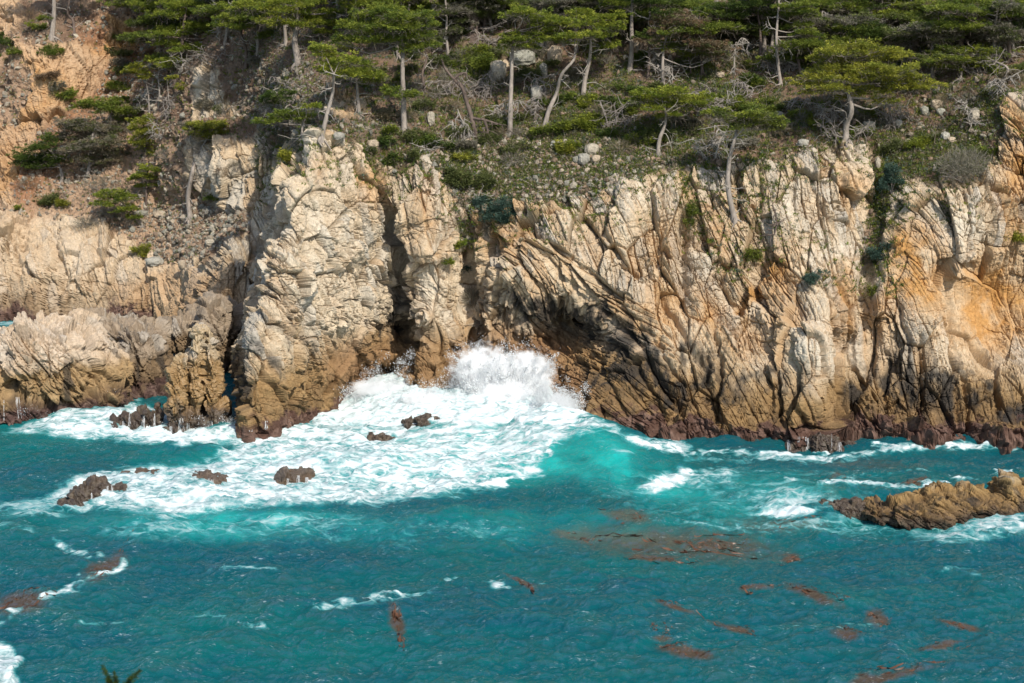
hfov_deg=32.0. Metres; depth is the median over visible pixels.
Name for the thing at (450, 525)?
sea water
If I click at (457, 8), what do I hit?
cypress tree
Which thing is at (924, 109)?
boulder
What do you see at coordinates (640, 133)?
shrub
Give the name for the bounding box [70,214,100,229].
shrub
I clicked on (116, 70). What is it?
shrub
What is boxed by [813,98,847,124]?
shrub
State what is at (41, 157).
cypress tree
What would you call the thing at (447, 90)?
dead tree
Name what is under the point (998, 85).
dead tree
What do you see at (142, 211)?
boulder
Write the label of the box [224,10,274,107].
cypress tree
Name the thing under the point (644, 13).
cypress tree
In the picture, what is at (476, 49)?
shrub
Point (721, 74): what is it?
boulder
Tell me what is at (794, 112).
shrub
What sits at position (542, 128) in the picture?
shrub
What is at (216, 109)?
shrub
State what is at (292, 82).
dead tree
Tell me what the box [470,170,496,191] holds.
shrub
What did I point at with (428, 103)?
shrub
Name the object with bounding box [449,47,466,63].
dry shrub
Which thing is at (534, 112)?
dead tree
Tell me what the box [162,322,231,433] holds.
sea rock
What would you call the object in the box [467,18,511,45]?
dead tree
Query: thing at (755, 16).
cypress tree
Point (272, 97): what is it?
cypress tree
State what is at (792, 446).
sea rock
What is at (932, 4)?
cypress tree
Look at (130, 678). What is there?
cypress tree
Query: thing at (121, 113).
cypress tree
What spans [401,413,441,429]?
sea rock
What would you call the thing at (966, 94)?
dry shrub
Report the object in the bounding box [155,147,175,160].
dry shrub
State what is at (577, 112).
fallen twigs
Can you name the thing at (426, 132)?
shrub
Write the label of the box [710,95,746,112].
shrub
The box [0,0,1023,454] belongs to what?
cliff
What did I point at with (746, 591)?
kelp patch
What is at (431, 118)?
boulder
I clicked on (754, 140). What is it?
shrub
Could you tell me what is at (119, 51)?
shrub
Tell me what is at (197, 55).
dead tree
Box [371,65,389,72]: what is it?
shrub
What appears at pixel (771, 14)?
cypress tree
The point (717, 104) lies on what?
dead tree
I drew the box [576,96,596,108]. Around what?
shrub
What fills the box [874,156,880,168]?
boulder
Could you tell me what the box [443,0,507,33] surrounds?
cypress tree
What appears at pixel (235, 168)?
dry shrub
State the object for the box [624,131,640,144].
shrub
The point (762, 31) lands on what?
cypress tree
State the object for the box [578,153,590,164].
boulder
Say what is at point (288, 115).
cypress tree
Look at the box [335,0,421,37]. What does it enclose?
cypress tree
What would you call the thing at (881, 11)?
cypress tree
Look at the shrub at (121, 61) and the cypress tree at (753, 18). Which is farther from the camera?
the shrub at (121, 61)
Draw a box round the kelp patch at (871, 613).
[867,612,890,626]
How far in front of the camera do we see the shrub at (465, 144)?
124.47 m
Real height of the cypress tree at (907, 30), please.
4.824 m
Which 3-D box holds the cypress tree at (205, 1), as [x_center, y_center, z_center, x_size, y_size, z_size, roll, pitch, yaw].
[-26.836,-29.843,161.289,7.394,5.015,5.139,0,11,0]
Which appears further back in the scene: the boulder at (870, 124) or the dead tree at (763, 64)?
the dead tree at (763, 64)
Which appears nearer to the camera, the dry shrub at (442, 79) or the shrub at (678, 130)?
the shrub at (678, 130)
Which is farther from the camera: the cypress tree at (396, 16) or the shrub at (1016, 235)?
the cypress tree at (396, 16)
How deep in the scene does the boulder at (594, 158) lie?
123.17 m
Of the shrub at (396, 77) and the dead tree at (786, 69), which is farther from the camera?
the shrub at (396, 77)
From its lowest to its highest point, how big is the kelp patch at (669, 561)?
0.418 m
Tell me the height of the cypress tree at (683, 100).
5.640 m
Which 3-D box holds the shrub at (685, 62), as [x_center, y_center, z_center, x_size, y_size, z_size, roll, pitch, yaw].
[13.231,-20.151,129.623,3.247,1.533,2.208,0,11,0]
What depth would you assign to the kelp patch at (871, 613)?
81.58 m
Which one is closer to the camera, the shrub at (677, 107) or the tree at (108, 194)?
the shrub at (677, 107)
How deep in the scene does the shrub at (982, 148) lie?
118.46 m
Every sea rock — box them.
[0,308,137,425]
[57,474,127,506]
[86,290,243,398]
[110,402,164,429]
[134,467,159,473]
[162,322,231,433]
[192,469,228,484]
[273,466,314,484]
[367,432,395,440]
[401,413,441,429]
[785,438,806,452]
[807,432,844,453]
[819,496,867,520]
[841,440,855,446]
[861,468,1023,530]
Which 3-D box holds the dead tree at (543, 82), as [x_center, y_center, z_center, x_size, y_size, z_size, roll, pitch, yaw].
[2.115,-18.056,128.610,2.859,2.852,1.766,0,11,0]
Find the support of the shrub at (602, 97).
on the cliff
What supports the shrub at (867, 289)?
on the cliff
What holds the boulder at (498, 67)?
on the cliff
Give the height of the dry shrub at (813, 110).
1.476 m
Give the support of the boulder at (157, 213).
on the cliff
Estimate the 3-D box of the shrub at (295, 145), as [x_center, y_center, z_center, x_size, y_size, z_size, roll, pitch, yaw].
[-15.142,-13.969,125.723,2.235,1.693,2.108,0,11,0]
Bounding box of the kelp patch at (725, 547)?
[675,538,747,553]
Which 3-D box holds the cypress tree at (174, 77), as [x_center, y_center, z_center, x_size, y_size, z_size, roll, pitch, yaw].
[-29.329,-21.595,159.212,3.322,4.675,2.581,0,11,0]
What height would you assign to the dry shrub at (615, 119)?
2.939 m
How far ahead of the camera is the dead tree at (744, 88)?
125.69 m
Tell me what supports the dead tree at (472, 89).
on the cliff
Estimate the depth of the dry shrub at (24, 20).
173.27 m
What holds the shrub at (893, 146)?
on the cliff
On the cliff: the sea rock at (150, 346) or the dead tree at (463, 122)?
the dead tree at (463, 122)
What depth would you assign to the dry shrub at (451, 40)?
133.60 m
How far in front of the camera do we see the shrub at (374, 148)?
123.12 m
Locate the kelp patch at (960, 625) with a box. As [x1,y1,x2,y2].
[943,621,992,635]
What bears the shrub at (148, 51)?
on the cliff
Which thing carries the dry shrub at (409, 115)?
on the cliff
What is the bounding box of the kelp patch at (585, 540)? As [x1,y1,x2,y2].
[561,531,609,544]
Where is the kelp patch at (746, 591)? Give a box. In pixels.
[741,583,781,594]
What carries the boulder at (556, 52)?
on the cliff
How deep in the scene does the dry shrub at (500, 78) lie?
129.77 m
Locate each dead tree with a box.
[141,86,158,104]
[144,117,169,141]
[156,51,192,75]
[156,95,179,120]
[188,43,229,72]
[256,103,284,133]
[268,76,303,103]
[411,133,443,153]
[421,75,469,98]
[438,109,475,141]
[441,59,507,149]
[455,69,495,100]
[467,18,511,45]
[471,71,507,103]
[483,99,529,120]
[513,85,551,121]
[522,71,559,95]
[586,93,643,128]
[642,47,677,72]
[645,56,688,83]
[673,122,734,163]
[688,84,716,118]
[691,87,741,126]
[692,90,733,125]
[719,38,751,75]
[725,76,765,99]
[755,46,792,74]
[758,35,800,52]
[758,186,791,245]
[760,51,803,75]
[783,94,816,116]
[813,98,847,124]
[813,113,875,151]
[817,93,862,121]
[865,93,914,123]
[874,105,907,130]
[896,38,924,60]
[949,97,987,134]
[967,41,1002,74]
[977,49,1020,87]
[981,70,1022,104]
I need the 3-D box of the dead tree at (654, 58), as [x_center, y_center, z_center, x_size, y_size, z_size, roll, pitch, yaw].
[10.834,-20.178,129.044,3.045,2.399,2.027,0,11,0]
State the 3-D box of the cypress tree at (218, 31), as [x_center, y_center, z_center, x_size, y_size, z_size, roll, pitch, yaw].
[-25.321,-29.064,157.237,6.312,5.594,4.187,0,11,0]
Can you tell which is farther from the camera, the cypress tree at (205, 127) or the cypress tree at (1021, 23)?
the cypress tree at (205, 127)
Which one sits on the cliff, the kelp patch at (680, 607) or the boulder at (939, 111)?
the boulder at (939, 111)
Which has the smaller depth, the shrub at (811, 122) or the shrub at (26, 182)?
the shrub at (811, 122)
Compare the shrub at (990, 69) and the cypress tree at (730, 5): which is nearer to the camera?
the shrub at (990, 69)
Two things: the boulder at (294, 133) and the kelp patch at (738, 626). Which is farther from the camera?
the boulder at (294, 133)
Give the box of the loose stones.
[0,0,1023,264]
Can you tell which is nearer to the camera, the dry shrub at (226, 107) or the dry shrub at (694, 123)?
the dry shrub at (694, 123)
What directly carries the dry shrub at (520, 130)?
on the cliff
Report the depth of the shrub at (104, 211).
158.27 m
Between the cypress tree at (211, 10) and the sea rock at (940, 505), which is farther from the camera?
the cypress tree at (211, 10)
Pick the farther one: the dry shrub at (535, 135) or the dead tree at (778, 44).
the dead tree at (778, 44)
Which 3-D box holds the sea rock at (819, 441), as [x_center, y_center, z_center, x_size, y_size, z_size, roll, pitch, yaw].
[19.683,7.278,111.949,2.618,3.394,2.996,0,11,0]
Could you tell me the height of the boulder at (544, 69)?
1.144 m
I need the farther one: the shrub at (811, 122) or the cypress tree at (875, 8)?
the cypress tree at (875, 8)
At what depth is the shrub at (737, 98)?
125.68 m
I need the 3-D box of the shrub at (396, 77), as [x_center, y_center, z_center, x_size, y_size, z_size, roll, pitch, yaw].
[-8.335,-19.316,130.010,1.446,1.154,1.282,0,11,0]
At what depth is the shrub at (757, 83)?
126.62 m
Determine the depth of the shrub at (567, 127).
125.49 m
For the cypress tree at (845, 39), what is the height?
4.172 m
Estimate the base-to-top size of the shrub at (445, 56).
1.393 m
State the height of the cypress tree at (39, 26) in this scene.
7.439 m
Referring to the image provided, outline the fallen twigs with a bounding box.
[7,0,1021,267]
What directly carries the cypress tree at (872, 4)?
on the cliff
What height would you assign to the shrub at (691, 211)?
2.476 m
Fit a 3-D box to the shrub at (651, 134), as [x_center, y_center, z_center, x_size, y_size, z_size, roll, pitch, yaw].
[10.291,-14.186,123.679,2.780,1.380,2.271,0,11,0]
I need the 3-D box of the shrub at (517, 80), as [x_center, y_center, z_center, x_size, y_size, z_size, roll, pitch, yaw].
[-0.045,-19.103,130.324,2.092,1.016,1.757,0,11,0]
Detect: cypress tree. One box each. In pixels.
[0,30,18,47]
[5,130,69,184]
[23,0,87,38]
[35,0,62,42]
[49,115,132,177]
[65,95,140,135]
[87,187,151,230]
[96,0,150,48]
[100,664,142,682]
[116,13,181,54]
[119,62,153,115]
[125,0,172,21]
[125,112,158,163]
[126,160,161,210]
[137,0,221,84]
[141,54,188,108]
[145,0,196,39]
[163,74,185,119]
[169,118,233,224]
[181,0,230,37]
[187,0,244,50]
[202,191,218,214]
[206,0,275,59]
[208,0,221,36]
[220,0,357,70]
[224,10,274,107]
[240,0,303,49]
[249,106,324,146]
[253,88,302,108]
[299,41,363,151]
[320,0,442,133]
[320,55,389,118]
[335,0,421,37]
[348,17,439,60]
[369,0,442,14]
[371,0,446,44]
[381,0,444,46]
[397,2,479,53]
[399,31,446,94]
[428,0,451,59]
[438,0,530,32]
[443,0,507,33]
[448,0,509,43]
[495,1,591,137]
[525,0,594,45]
[525,0,637,53]
[535,14,606,126]
[564,6,632,98]
[566,0,655,50]
[595,0,656,72]
[613,0,688,36]
[620,0,683,78]
[624,84,720,157]
[633,8,741,84]
[643,7,745,78]
[647,0,720,19]
[659,39,706,76]
[693,0,787,62]
[697,7,793,51]
[699,103,790,229]
[709,6,775,49]
[717,7,815,53]
[725,2,805,40]
[737,0,802,49]
[755,37,842,79]
[763,0,828,85]
[785,36,948,150]
[788,21,891,60]
[793,0,875,37]
[795,11,846,40]
[813,0,892,23]
[815,0,892,12]
[816,0,923,26]
[817,11,920,61]
[827,0,893,18]
[829,19,907,60]
[866,0,923,25]
[876,0,948,51]
[881,21,983,79]
[885,14,970,52]
[909,0,1023,63]
[913,42,1023,82]
[916,0,985,48]
[943,0,1023,66]
[967,1,1023,61]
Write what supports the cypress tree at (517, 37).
on the cliff
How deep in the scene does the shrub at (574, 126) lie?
125.56 m
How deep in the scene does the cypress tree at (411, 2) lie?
133.13 m
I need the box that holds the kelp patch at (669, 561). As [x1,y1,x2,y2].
[629,557,695,563]
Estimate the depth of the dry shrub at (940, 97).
123.23 m
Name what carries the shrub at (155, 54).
on the cliff
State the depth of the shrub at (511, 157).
124.36 m
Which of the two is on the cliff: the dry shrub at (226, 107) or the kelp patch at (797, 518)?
the dry shrub at (226, 107)
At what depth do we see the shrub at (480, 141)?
125.31 m
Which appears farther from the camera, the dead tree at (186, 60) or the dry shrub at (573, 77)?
the dead tree at (186, 60)
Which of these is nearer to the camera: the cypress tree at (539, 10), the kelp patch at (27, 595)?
the kelp patch at (27, 595)
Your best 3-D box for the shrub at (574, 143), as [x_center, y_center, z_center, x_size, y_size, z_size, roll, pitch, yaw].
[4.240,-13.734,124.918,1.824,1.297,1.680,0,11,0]
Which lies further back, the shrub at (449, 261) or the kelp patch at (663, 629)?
the shrub at (449, 261)
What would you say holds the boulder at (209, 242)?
on the cliff
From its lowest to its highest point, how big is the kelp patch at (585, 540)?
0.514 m
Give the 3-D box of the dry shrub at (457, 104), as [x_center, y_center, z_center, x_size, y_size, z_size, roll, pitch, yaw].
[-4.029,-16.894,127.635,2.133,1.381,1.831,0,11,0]
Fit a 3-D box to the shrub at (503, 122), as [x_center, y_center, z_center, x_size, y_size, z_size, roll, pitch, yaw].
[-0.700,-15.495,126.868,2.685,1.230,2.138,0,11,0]
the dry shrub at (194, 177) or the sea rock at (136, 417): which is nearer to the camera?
the sea rock at (136, 417)
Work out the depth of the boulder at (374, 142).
123.54 m
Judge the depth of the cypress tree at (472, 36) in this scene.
133.38 m
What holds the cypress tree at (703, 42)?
on the cliff
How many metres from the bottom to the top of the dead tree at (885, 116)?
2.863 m
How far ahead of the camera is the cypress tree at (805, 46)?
126.22 m
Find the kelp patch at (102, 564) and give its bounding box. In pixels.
[88,529,133,575]
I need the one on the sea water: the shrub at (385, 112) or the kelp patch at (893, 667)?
the kelp patch at (893, 667)
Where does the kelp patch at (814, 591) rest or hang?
on the sea water
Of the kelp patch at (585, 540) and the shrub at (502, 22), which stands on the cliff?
the shrub at (502, 22)
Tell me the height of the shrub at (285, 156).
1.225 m
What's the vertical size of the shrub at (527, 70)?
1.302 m
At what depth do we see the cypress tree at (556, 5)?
130.28 m
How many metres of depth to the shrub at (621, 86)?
127.68 m
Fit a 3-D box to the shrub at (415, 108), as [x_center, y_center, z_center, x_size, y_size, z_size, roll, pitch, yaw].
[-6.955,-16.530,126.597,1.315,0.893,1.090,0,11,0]
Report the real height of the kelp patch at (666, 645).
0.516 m
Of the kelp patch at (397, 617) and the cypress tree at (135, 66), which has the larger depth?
the cypress tree at (135, 66)
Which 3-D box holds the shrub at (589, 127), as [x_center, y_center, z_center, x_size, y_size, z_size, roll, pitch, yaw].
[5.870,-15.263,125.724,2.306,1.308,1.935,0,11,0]
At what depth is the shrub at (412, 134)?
124.20 m
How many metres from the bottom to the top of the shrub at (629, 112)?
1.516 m
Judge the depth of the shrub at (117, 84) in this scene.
170.56 m
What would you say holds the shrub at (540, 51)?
on the cliff
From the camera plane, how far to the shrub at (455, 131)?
125.20 m
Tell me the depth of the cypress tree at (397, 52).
132.46 m
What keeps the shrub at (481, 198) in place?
on the cliff
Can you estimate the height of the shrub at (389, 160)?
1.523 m
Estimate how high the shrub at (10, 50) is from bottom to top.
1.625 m
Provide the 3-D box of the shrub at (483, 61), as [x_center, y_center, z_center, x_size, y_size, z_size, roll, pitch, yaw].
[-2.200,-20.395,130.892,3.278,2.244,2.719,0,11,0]
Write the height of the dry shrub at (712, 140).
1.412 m
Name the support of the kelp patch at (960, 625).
on the sea water
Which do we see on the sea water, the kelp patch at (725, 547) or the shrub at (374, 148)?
the kelp patch at (725, 547)
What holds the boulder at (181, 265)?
on the cliff
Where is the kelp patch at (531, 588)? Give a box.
[509,577,534,593]
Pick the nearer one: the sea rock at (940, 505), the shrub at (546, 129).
the sea rock at (940, 505)
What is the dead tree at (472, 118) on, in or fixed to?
on the cliff
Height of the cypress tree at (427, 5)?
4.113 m
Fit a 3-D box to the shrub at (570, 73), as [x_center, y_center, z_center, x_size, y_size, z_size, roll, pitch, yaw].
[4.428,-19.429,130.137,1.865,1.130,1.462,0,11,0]
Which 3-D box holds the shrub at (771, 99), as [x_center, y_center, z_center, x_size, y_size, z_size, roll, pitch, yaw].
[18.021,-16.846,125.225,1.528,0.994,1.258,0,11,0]
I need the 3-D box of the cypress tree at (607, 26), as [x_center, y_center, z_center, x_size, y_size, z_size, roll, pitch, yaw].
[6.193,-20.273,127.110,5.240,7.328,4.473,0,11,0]
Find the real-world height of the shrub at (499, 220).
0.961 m
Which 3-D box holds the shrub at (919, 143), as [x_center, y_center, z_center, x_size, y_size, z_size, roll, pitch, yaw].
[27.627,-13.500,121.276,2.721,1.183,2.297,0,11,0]
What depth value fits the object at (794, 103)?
123.43 m
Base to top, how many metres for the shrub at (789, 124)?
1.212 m
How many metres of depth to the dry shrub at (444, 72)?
129.71 m
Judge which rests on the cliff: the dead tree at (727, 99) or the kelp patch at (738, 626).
the dead tree at (727, 99)
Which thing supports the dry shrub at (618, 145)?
on the cliff
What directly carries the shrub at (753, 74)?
on the cliff
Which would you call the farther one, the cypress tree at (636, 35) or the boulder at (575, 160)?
the cypress tree at (636, 35)
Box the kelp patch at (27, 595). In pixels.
[0,586,57,608]
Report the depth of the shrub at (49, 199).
161.88 m
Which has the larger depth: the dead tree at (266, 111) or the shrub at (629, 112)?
the dead tree at (266, 111)
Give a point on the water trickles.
(298, 477)
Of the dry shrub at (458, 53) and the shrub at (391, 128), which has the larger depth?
the dry shrub at (458, 53)
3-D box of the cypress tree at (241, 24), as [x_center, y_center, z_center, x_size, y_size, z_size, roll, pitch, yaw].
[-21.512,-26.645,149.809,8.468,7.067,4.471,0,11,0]
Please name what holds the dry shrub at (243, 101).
on the cliff
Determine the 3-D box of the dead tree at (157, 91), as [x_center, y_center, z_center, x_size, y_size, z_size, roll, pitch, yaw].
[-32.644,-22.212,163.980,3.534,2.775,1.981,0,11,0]
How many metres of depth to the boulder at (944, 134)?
120.72 m
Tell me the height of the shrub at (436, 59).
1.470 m
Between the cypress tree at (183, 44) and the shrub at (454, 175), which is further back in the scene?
the cypress tree at (183, 44)
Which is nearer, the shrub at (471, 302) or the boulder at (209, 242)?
the shrub at (471, 302)
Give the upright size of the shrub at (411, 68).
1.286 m
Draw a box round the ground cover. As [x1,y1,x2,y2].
[0,0,1023,297]
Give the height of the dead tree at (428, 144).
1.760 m
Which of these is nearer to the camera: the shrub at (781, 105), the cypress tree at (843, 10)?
the shrub at (781, 105)
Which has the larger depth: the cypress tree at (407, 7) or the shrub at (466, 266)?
the cypress tree at (407, 7)
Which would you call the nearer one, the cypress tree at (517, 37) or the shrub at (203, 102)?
the cypress tree at (517, 37)
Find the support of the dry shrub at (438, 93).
on the cliff
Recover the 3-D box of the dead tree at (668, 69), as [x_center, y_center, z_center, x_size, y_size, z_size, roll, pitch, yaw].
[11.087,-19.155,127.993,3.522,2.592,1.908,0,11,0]
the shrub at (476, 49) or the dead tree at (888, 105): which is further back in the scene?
the shrub at (476, 49)
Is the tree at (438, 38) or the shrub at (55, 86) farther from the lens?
the shrub at (55, 86)
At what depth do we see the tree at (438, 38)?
128.19 m
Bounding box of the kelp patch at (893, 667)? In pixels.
[860,656,945,675]
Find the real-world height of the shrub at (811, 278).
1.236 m
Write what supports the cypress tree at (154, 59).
on the cliff
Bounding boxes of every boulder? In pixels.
[134,210,147,215]
[145,256,163,265]
[152,210,164,218]
[178,260,186,269]
[205,239,214,245]
[292,129,298,137]
[333,132,344,139]
[367,139,378,147]
[427,111,434,125]
[490,60,506,81]
[509,49,535,65]
[530,85,542,100]
[540,63,547,76]
[547,45,562,61]
[573,156,578,163]
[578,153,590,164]
[584,143,598,154]
[591,155,600,162]
[715,71,724,77]
[797,139,808,146]
[862,121,875,129]
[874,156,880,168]
[894,119,902,126]
[920,106,928,115]
[931,99,941,109]
[936,108,945,115]
[940,131,949,139]
[947,137,955,141]
[968,108,979,121]
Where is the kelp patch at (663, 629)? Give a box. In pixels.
[651,622,676,634]
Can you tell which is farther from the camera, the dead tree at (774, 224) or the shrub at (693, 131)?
the shrub at (693, 131)
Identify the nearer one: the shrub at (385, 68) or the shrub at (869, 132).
the shrub at (869, 132)
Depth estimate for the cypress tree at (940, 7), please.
123.51 m
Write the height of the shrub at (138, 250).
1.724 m
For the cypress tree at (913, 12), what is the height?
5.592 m
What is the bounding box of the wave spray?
[20,336,590,427]
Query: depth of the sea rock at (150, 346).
130.55 m
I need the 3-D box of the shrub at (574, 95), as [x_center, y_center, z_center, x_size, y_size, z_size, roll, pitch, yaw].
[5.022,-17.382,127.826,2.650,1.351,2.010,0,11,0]
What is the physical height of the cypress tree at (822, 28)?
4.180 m
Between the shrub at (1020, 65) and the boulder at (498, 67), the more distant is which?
the boulder at (498, 67)
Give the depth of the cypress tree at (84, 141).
162.29 m
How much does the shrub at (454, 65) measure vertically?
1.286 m
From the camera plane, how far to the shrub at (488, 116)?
126.93 m
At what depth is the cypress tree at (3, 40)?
172.95 m
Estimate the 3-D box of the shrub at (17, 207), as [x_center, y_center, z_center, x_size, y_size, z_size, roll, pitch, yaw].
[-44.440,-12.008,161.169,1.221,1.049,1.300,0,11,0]
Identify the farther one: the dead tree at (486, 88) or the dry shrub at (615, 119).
the dead tree at (486, 88)
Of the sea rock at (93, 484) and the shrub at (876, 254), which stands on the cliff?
the shrub at (876, 254)
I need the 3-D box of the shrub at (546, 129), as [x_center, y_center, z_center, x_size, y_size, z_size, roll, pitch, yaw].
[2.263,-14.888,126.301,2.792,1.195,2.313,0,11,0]
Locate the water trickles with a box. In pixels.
[3,400,840,498]
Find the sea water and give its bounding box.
[0,321,1023,682]
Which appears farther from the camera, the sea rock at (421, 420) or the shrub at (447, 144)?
the shrub at (447, 144)
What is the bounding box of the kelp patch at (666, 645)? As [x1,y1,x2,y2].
[656,641,709,656]
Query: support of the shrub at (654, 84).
on the cliff
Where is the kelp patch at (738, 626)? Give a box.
[707,620,755,635]
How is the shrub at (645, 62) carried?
on the cliff
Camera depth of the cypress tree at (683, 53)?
128.27 m
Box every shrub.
[6,44,22,58]
[13,6,45,29]
[13,175,40,190]
[13,203,23,210]
[32,191,59,206]
[33,68,62,80]
[36,43,64,57]
[48,80,66,93]
[50,86,78,101]
[53,198,73,207]
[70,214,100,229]
[78,174,120,192]
[94,206,124,222]
[103,45,133,58]
[104,79,130,90]
[109,57,132,66]
[109,63,131,75]
[112,32,126,42]
[127,103,147,113]
[128,242,152,258]
[141,47,155,61]
[146,51,168,62]
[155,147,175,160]
[177,121,210,133]
[184,170,205,183]
[193,97,214,110]
[212,101,236,114]
[212,104,225,112]
[212,165,229,178]
[227,158,243,174]
[234,96,247,106]
[245,54,260,66]
[250,148,273,163]
[276,147,293,162]
[283,134,299,150]
[335,41,354,51]
[354,143,380,155]
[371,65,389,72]
[374,105,395,120]
[376,135,397,150]
[379,123,398,137]
[381,151,403,167]
[389,71,405,81]
[395,63,418,73]
[395,107,423,122]
[397,128,430,140]
[405,148,420,162]
[407,104,420,112]
[407,133,441,145]
[410,76,427,89]
[411,96,437,109]
[418,129,438,137]
[420,135,455,149]
[424,84,444,99]
[427,53,450,69]
[436,64,459,81]
[436,75,454,89]
[439,49,461,62]
[441,257,455,266]
[442,161,472,188]
[445,123,473,136]
[446,55,462,67]
[446,97,463,109]
[446,147,479,161]
[448,32,459,43]
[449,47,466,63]
[449,137,478,151]
[453,238,468,250]
[458,41,491,58]
[461,265,471,272]
[461,285,478,307]
[462,51,497,74]
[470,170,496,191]
[471,195,492,207]
[476,131,501,144]
[476,194,516,222]
[484,46,504,56]
[485,111,507,121]
[487,118,520,129]
[491,14,517,24]
[491,71,513,86]
[494,126,508,136]
[494,212,509,225]
[499,137,532,155]
[499,148,526,169]
[500,75,524,85]
[507,122,524,137]
[513,64,542,78]
[514,45,548,56]
[514,111,530,121]
[524,127,548,141]
[528,124,561,135]
[529,122,556,135]
[533,58,561,68]
[537,92,570,107]
[551,118,574,133]
[552,119,579,130]
[554,139,575,155]
[563,74,580,83]
[563,138,581,147]
[564,68,583,80]
[564,111,597,126]
[565,90,597,102]
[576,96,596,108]
[580,38,597,45]
[580,116,607,131]
[587,102,607,111]
[589,111,613,121]
[594,105,616,118]
[594,126,618,138]
[596,53,620,64]
[597,93,620,104]
[609,139,634,155]
[611,80,627,91]
[614,96,641,110]
[615,101,638,117]
[624,19,644,27]
[624,59,639,66]
[624,97,641,108]
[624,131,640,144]
[626,84,640,92]
[632,127,654,137]
[634,49,651,59]
[636,129,665,145]
[637,57,670,68]
[642,128,677,140]
[643,125,681,137]
[646,79,666,89]
[666,98,695,110]
[670,115,704,127]
[673,56,715,69]
[673,111,698,124]
[681,121,701,130]
[682,198,698,229]
[689,125,701,135]
[694,82,717,93]
[705,134,721,147]
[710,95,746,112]
[716,89,751,101]
[728,136,760,149]
[729,55,756,70]
[729,77,768,89]
[731,240,768,261]
[738,71,767,87]
[739,99,763,110]
[739,100,777,111]
[739,130,755,137]
[741,58,761,68]
[760,95,777,103]
[770,121,794,134]
[775,97,804,109]
[785,107,813,120]
[800,104,821,116]
[800,266,830,286]
[801,116,831,129]
[844,111,875,122]
[849,124,877,136]
[858,107,877,121]
[864,280,877,304]
[865,239,890,260]
[875,156,904,193]
[876,137,909,155]
[877,117,898,127]
[903,133,930,149]
[926,132,940,140]
[932,144,993,187]
[934,90,951,107]
[954,91,974,102]
[967,142,997,158]
[979,86,995,98]
[983,64,996,72]
[988,69,1023,83]
[1006,227,1023,242]
[1016,62,1023,73]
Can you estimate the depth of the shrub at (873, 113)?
123.31 m
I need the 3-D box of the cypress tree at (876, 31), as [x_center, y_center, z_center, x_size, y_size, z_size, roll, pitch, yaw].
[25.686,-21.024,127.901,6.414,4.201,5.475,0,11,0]
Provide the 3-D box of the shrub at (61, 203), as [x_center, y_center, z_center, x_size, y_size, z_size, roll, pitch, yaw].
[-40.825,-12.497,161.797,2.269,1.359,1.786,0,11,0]
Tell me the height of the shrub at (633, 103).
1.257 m
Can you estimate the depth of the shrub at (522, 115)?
127.18 m
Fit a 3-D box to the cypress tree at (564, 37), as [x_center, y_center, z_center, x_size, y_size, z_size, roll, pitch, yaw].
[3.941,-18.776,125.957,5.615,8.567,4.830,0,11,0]
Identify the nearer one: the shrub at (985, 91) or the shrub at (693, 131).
the shrub at (985, 91)
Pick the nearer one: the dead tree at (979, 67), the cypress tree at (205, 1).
the dead tree at (979, 67)
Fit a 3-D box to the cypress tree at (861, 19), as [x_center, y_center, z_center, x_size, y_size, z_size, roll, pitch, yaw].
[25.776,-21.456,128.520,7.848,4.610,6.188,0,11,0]
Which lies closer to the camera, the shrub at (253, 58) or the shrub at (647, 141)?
the shrub at (647, 141)
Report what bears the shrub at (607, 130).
on the cliff
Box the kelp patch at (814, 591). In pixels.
[789,583,848,600]
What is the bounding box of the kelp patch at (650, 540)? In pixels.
[579,532,756,558]
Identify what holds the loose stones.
on the cliff
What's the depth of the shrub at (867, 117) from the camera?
122.91 m
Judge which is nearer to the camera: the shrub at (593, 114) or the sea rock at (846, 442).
the sea rock at (846, 442)
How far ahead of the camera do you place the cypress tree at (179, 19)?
165.56 m
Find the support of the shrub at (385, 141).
on the cliff
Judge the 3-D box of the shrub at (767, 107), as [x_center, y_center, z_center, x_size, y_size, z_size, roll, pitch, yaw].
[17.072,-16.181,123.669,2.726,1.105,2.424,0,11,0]
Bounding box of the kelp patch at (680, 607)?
[660,599,703,617]
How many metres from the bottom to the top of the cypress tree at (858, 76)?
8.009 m
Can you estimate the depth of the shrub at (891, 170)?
118.13 m
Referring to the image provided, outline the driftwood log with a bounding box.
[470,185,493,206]
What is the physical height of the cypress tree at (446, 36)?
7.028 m
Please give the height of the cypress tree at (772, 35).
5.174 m
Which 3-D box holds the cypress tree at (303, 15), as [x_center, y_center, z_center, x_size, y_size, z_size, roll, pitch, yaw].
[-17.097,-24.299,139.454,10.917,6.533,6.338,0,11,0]
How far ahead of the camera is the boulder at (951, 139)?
120.46 m
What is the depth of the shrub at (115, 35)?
173.54 m
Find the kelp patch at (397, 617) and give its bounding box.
[391,603,405,650]
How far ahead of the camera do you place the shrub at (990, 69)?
123.60 m
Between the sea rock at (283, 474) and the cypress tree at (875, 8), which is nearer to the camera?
the sea rock at (283, 474)
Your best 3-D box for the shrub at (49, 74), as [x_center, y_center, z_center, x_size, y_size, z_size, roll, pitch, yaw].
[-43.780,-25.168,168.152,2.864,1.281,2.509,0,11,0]
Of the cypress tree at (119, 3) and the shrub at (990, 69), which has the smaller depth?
the shrub at (990, 69)
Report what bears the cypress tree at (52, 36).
on the cliff
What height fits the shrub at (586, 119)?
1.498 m
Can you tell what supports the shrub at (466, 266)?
on the cliff
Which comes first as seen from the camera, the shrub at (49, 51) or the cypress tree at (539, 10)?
the cypress tree at (539, 10)
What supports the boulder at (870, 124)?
on the cliff
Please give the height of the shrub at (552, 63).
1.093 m
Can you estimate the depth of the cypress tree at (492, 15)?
133.00 m

